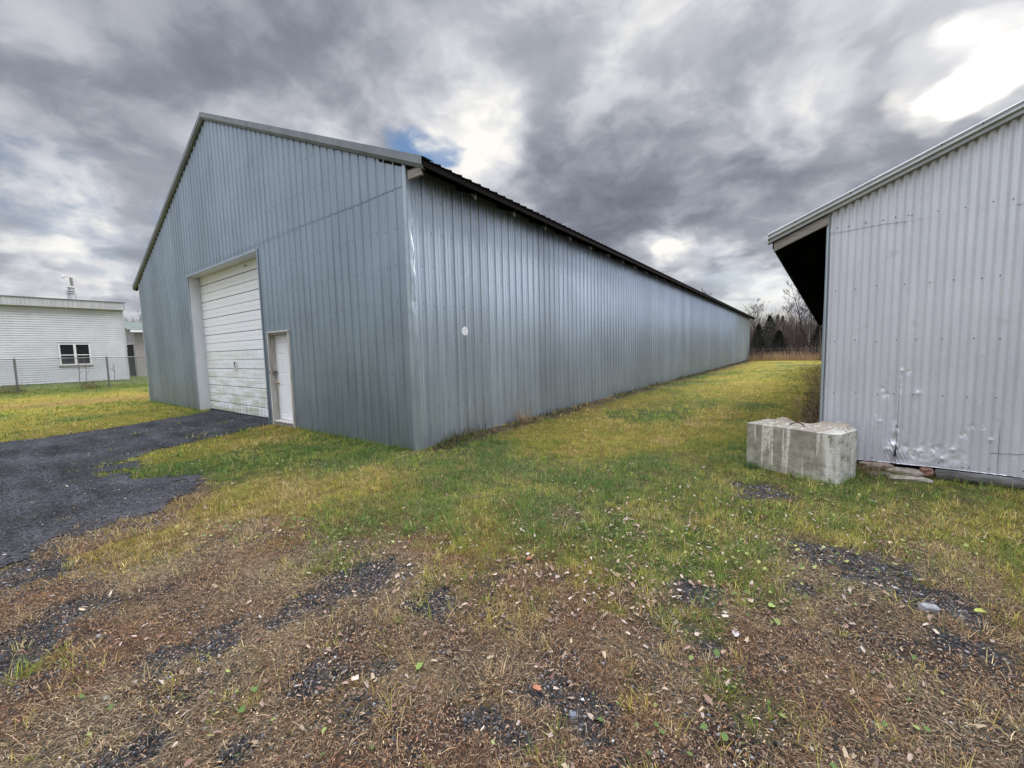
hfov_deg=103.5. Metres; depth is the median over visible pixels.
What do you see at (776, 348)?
wire fence
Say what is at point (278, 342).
entry door
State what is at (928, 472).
foundation stone
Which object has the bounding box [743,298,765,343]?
bare tree
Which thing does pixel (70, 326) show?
white building
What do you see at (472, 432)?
wall weeds
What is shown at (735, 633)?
pale leaf
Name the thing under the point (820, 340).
bare tree
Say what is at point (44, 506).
driveway
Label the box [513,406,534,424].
dry grass clump
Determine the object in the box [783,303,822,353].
bare tree
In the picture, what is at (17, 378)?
chain link fence
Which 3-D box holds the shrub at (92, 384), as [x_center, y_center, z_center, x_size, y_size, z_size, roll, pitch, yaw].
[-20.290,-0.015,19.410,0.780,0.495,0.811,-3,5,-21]
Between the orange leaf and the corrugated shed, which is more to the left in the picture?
the orange leaf
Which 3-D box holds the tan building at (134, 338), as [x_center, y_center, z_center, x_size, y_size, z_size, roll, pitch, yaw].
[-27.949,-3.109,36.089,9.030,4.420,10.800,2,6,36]
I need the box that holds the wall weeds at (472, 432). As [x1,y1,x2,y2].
[434,360,749,448]
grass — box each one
[0,366,820,467]
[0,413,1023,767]
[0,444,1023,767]
[151,400,1018,492]
[747,350,819,360]
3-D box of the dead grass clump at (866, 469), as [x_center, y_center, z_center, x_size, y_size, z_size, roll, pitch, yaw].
[4.268,0.952,4.765,0.654,0.220,0.684,2,6,36]
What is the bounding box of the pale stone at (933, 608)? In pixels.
[917,602,940,613]
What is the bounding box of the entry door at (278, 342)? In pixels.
[266,330,295,427]
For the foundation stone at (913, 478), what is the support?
on the ground at (76, 396)
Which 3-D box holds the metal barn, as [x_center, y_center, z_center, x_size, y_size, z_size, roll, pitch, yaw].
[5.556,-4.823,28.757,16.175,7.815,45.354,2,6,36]
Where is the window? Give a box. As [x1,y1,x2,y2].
[58,343,92,366]
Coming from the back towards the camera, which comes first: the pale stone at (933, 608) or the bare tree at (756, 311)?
the bare tree at (756, 311)
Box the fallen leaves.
[0,402,1021,767]
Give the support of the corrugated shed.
on the ground at (76, 396)
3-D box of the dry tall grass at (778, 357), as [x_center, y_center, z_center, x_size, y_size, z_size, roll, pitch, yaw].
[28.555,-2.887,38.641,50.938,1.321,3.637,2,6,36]
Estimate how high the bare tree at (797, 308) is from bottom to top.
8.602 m
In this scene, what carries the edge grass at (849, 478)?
on the ground at (76, 396)
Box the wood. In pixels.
[748,305,817,332]
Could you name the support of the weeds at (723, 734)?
on the ground at (76, 396)
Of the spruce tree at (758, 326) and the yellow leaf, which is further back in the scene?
the spruce tree at (758, 326)
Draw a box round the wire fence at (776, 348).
[751,345,812,357]
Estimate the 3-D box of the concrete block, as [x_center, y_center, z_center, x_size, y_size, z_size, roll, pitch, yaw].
[3.508,0.773,4.936,0.540,0.697,0.990,-4,5,-31]
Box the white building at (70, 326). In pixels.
[0,286,129,385]
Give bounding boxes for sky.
[0,0,1023,330]
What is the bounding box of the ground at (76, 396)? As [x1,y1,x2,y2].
[0,358,1023,767]
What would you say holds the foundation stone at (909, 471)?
on the foundation stone at (913, 478)
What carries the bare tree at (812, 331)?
on the ground at (76, 396)
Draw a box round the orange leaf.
[533,684,542,691]
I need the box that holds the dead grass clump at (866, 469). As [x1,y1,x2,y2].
[856,459,894,479]
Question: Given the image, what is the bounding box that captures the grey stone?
[569,711,576,719]
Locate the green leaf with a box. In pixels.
[416,662,422,668]
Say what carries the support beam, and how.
on the ground at (76, 396)
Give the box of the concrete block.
[746,417,857,483]
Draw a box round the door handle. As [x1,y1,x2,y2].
[233,361,236,369]
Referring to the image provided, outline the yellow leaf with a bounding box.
[973,608,986,612]
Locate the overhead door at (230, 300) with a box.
[199,258,268,418]
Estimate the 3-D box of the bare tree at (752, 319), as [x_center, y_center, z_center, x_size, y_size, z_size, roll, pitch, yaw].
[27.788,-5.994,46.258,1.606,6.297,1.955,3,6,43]
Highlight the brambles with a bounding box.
[747,342,821,360]
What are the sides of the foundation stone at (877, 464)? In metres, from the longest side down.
0.331 x 0.248 x 0.119 m
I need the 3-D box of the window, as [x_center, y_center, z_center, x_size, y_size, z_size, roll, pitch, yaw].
[-25.103,-1.663,23.214,0.170,1.336,1.330,2,6,36]
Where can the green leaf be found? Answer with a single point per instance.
(418, 665)
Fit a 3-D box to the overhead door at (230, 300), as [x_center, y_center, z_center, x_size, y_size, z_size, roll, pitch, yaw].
[-7.465,-1.135,10.904,4.673,3.960,0.080,2,6,36]
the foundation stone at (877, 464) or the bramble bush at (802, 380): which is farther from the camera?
the bramble bush at (802, 380)
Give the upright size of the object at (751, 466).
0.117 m
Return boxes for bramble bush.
[785,358,820,391]
[785,393,819,422]
[787,377,820,419]
[791,412,818,423]
[792,372,820,404]
[795,351,820,381]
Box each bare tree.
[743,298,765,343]
[744,299,769,327]
[747,305,760,337]
[776,305,805,328]
[781,280,816,351]
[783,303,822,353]
[784,303,803,344]
[790,292,814,355]
[810,317,822,360]
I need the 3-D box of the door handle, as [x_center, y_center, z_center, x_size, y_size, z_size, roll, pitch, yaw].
[-7.598,-0.508,11.075,0.250,0.240,0.006,2,6,36]
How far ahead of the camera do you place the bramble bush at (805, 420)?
6.20 m
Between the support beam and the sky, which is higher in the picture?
the sky
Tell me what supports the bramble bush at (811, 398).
on the ground at (76, 396)
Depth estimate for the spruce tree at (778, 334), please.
42.02 m
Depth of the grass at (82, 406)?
11.66 m
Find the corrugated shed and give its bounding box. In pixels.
[768,99,1023,477]
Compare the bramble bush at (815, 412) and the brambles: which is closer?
the bramble bush at (815, 412)
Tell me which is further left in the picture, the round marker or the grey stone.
the round marker
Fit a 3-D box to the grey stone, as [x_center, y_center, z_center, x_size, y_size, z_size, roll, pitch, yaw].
[0.261,1.409,1.715,0.030,0.024,0.027,-4,8,-8]
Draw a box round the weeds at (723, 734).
[79,442,1023,767]
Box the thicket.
[735,299,822,357]
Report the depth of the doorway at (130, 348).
30.83 m
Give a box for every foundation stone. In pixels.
[858,461,893,470]
[868,470,892,476]
[885,467,923,476]
[888,474,924,481]
[919,467,933,477]
[922,478,933,482]
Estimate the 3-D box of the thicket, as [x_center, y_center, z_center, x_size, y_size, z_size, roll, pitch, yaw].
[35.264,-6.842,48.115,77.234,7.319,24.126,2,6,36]
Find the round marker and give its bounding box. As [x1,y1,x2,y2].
[462,327,467,334]
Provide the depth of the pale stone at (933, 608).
2.31 m
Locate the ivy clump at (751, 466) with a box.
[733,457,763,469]
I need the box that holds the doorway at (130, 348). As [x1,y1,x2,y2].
[127,345,135,375]
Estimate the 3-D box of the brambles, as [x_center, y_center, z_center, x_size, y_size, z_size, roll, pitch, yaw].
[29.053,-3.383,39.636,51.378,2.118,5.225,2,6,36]
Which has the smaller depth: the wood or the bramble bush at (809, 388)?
the bramble bush at (809, 388)
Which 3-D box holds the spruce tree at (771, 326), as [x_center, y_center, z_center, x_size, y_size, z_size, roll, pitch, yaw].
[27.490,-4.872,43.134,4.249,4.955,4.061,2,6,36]
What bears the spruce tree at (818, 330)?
on the ground at (76, 396)
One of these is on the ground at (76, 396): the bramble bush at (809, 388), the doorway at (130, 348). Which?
the bramble bush at (809, 388)
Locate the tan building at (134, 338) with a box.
[124,322,146,375]
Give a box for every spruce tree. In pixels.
[749,323,767,356]
[753,315,785,354]
[764,330,795,359]
[802,325,822,358]
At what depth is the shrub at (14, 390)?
17.52 m
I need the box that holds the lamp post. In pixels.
[61,275,75,298]
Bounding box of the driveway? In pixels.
[0,409,270,567]
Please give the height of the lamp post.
6.470 m
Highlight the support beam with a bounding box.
[934,469,1023,490]
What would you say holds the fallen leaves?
on the ground at (76, 396)
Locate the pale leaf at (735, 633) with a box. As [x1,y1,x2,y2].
[732,630,739,636]
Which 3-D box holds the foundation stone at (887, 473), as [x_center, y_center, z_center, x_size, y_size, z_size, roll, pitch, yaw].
[4.279,1.043,4.687,0.242,0.055,0.133,0,2,30]
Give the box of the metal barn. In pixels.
[132,112,754,450]
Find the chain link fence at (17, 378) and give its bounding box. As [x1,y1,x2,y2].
[0,356,147,391]
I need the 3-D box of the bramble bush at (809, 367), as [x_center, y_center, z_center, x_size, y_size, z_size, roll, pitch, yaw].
[12.859,-0.773,16.798,1.553,1.347,1.902,-3,5,-18]
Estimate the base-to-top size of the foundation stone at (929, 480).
0.039 m
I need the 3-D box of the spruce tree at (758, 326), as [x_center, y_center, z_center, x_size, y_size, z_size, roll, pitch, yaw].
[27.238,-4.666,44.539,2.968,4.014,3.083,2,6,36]
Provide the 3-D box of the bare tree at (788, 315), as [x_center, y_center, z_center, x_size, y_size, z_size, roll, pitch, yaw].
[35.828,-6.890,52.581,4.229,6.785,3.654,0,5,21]

